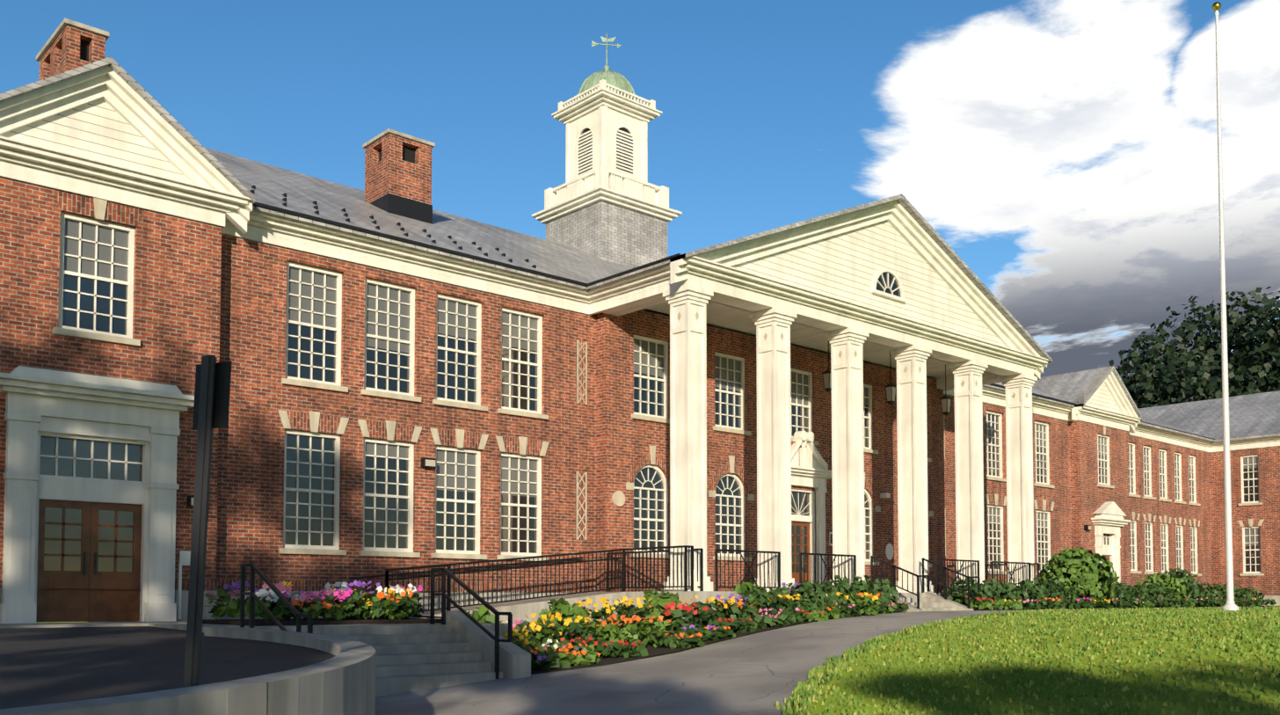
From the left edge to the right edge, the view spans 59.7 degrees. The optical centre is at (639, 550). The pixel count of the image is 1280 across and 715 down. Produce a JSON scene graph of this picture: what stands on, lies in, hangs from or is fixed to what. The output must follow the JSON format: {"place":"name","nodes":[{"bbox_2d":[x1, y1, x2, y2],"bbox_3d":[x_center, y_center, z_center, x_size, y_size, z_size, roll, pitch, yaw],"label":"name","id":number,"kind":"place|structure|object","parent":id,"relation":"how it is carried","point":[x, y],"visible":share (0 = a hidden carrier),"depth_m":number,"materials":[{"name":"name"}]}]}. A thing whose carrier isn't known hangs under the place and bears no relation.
{"place":"outdoors","nodes":[
{"label":"outdoors","id":0,"kind":"place"},
{"bbox_2d":[0,620,508,709],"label":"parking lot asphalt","id":1,"kind":"structure","parent":0,"point":[44,663],"depth_m":11.98,"materials":[{"name":"grey asphalt"}]},
{"bbox_2d":[183,355,232,687],"bbox_3d":[-2.992,-0.125,7.658,0.324,2.451,0.119,-1,-3,21],"label":"sign post","id":2,"kind":"object","parent":1,"relation":"on","point":[212,394],"visible":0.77,"depth_m":7.66,"materials":[{"name":"grey metal"}]},
{"bbox_2d":[334,610,530,697],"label":"concrete steps","id":3,"kind":"structure","parent":1,"relation":"on","point":[462,651],"depth_m":17.40,"materials":[{"name":"grey concrete"}]},
{"bbox_2d":[240,563,512,678],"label":"step railings","id":4,"kind":"object","parent":3,"relation":"on","point":[280,595],"depth_m":17.40,"materials":[{"name":"black metal"}]},
{"bbox_2d":[0,0,1279,386],"label":"sky","id":5,"kind":"structure","parent":0,"point":[1065,151],"materials":[{"name":"blue"}]},
{"bbox_2d":[43,605,1279,714],"bbox_3d":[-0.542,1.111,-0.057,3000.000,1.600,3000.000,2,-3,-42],"label":"lawn","id":6,"kind":"structure","parent":0,"point":[1202,696],"depth_m":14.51,"materials":[{"name":"green plant"}]},
{"bbox_2d":[0,625,375,714],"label":"concrete retaining wall","id":7,"kind":"structure","parent":6,"relation":"on","point":[342,681],"depth_m":8.28,"materials":[{"name":"grey concrete"}]},
{"bbox_2d":[368,591,625,630],"bbox_3d":[-3.250,2.101,24.890,6.300,2.400,1.750,2,-3,-42],"label":"concrete ramp","id":8,"kind":"object","parent":6,"relation":"on","point":[520,608],"visible":0.14,"depth_m":24.77,"materials":[{"name":"beige concrete"}]},
{"bbox_2d":[0,176,1279,620],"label":"building walls","id":9,"kind":"structure","parent":6,"relation":"on","point":[200,289],"depth_m":25.71,"materials":[{"name":"red brick"}]},
{"bbox_2d":[0,365,1131,623],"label":"door surrounds","id":10,"kind":"object","parent":9,"relation":"attached to","point":[90,478],"visible":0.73,"depth_m":19.92,"materials":[{"name":"beige paint"}]},
{"bbox_2d":[177,457,1091,618],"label":"wall fixtures","id":11,"kind":"object","parent":9,"relation":"attached to","point":[618,498],"depth_m":24.73,"materials":[{"name":"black metal"}]},
{"bbox_2d":[0,135,1279,556],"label":"building trim","id":12,"kind":"structure","parent":9,"relation":"attached to","point":[102,185],"depth_m":23.97,"materials":[{"name":"white paint"}]},
{"bbox_2d":[0,56,1279,442],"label":"roof slate","id":13,"kind":"object","parent":9,"relation":"on","point":[1254,415],"visible":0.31,"depth_m":30.41,"materials":[{"name":"grey stone"}]},
{"bbox_2d":[36,17,435,224],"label":"chimneys","id":14,"kind":"object","parent":13,"relation":"on","point":[397,172],"visible":0.38,"depth_m":29.55,"materials":[{"name":"brick"}]},
{"bbox_2d":[249,184,536,268],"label":"snow guards","id":15,"kind":"object","parent":13,"relation":"on","point":[315,202],"visible":0.5,"depth_m":25.93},
{"bbox_2d":[0,65,1140,433],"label":"pediments","id":16,"kind":"object","parent":13,"relation":"attached to","point":[107,113],"visible":0.79,"depth_m":28.26,"materials":[{"name":"beige"}]},
{"bbox_2d":[870,268,906,302],"bbox_3d":[6.881,-7.412,30.883,1.520,0.810,0.130,2,-3,-42],"label":"fanlight window","id":17,"kind":"structure","parent":16,"relation":"attached to","point":[886,283],"depth_m":30.88,"materials":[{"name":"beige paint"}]},
{"bbox_2d":[531,32,682,315],"bbox_3d":[-1.203,-13.336,40.078,3.820,10.770,3.820,2,-3,-42],"label":"cupola","id":18,"kind":"object","parent":13,"relation":"on","point":[607,200],"visible":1,"depth_m":39.13,"materials":[{"name":"stone"}]},
{"bbox_2d":[252,201,1215,439],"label":"roof gutters","id":19,"kind":"object","parent":13,"relation":"attached to","point":[312,217],"visible":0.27,"depth_m":25.23,"materials":[{"name":"white metal"}]},
{"bbox_2d":[52,211,1264,575],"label":"building windows","id":20,"kind":"structure","parent":9,"relation":"in","point":[97,261],"depth_m":25.52,"materials":[{"name":"white glass"}]},
{"bbox_2d":[349,545,1039,611],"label":"iron railings","id":21,"kind":"object","parent":6,"relation":"on","point":[947,576],"visible":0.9,"depth_m":26.16,"materials":[{"name":"black metal"}]},
{"bbox_2d":[202,605,1279,674],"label":"planting bed mulch","id":22,"kind":"object","parent":6,"relation":"on","point":[651,650],"visible":0.08,"depth_m":19.22,"materials":[{"name":"brown soil"}]},
{"bbox_2d":[203,579,1276,669],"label":"flower beds","id":23,"kind":"object","parent":22,"relation":"on","point":[555,636],"visible":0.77,"depth_m":21.38,"materials":[{"name":"plant"}]},
{"bbox_2d":[737,546,1264,620],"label":"hedges","id":24,"kind":"object","parent":22,"relation":"on","point":[1073,573],"visible":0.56,"depth_m":35.40,"materials":[{"name":"green plant"}]},
{"bbox_2d":[625,590,1045,627],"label":"entrance steps","id":25,"kind":"structure","parent":6,"relation":"on","point":[932,601],"depth_m":28.94,"materials":[{"name":"grey concrete"}]},
{"bbox_2d":[1126,381,1177,407],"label":"tree","id":26,"kind":"object","parent":6,"relation":"on","point":[1131,393],"depth_m":77.04,"materials":[{"name":"green plant"}]},
{"bbox_2d":[1128,355,1235,399],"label":"tree","id":27,"kind":"object","parent":6,"relation":"on","point":[1136,374],"depth_m":90.10,"materials":[{"name":"green plant"}]},
{"bbox_2d":[1108,286,1279,408],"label":"tree","id":28,"kind":"object","parent":6,"relation":"on","point":[1201,360],"visible":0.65,"depth_m":73.70,"materials":[{"name":"green plant"}]},
{"bbox_2d":[1212,1,1239,610],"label":"flagpole","id":29,"kind":"object","parent":6,"relation":"on","point":[1230,604],"visible":0.94,"depth_m":28.81,"materials":[{"name":"white metal"}]},
{"bbox_2d":[375,606,1268,714],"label":"asphalt path","id":30,"kind":"structure","parent":0,"point":[760,672],"depth_m":16.16,"materials":[{"name":"grey asphalt"}]},
{"bbox_2d":[662,283,1037,592],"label":"portico columns","id":31,"kind":"structure","parent":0,"point":[687,302],"depth_m":29.67,"materials":[{"name":"white paint"}]},
{"bbox_2d":[586,255,1048,391],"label":"portico entablature","id":32,"kind":"structure","parent":31,"relation":"on","point":[738,298],"depth_m":29.24,"materials":[{"name":"white paint"}]},
{"bbox_2d":[821,341,952,415],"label":"portico lanterns","id":33,"kind":"object","parent":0,"point":[890,389],"visible":0.96,"depth_m":33.73,"materials":[{"name":"black metal"}]}
]}

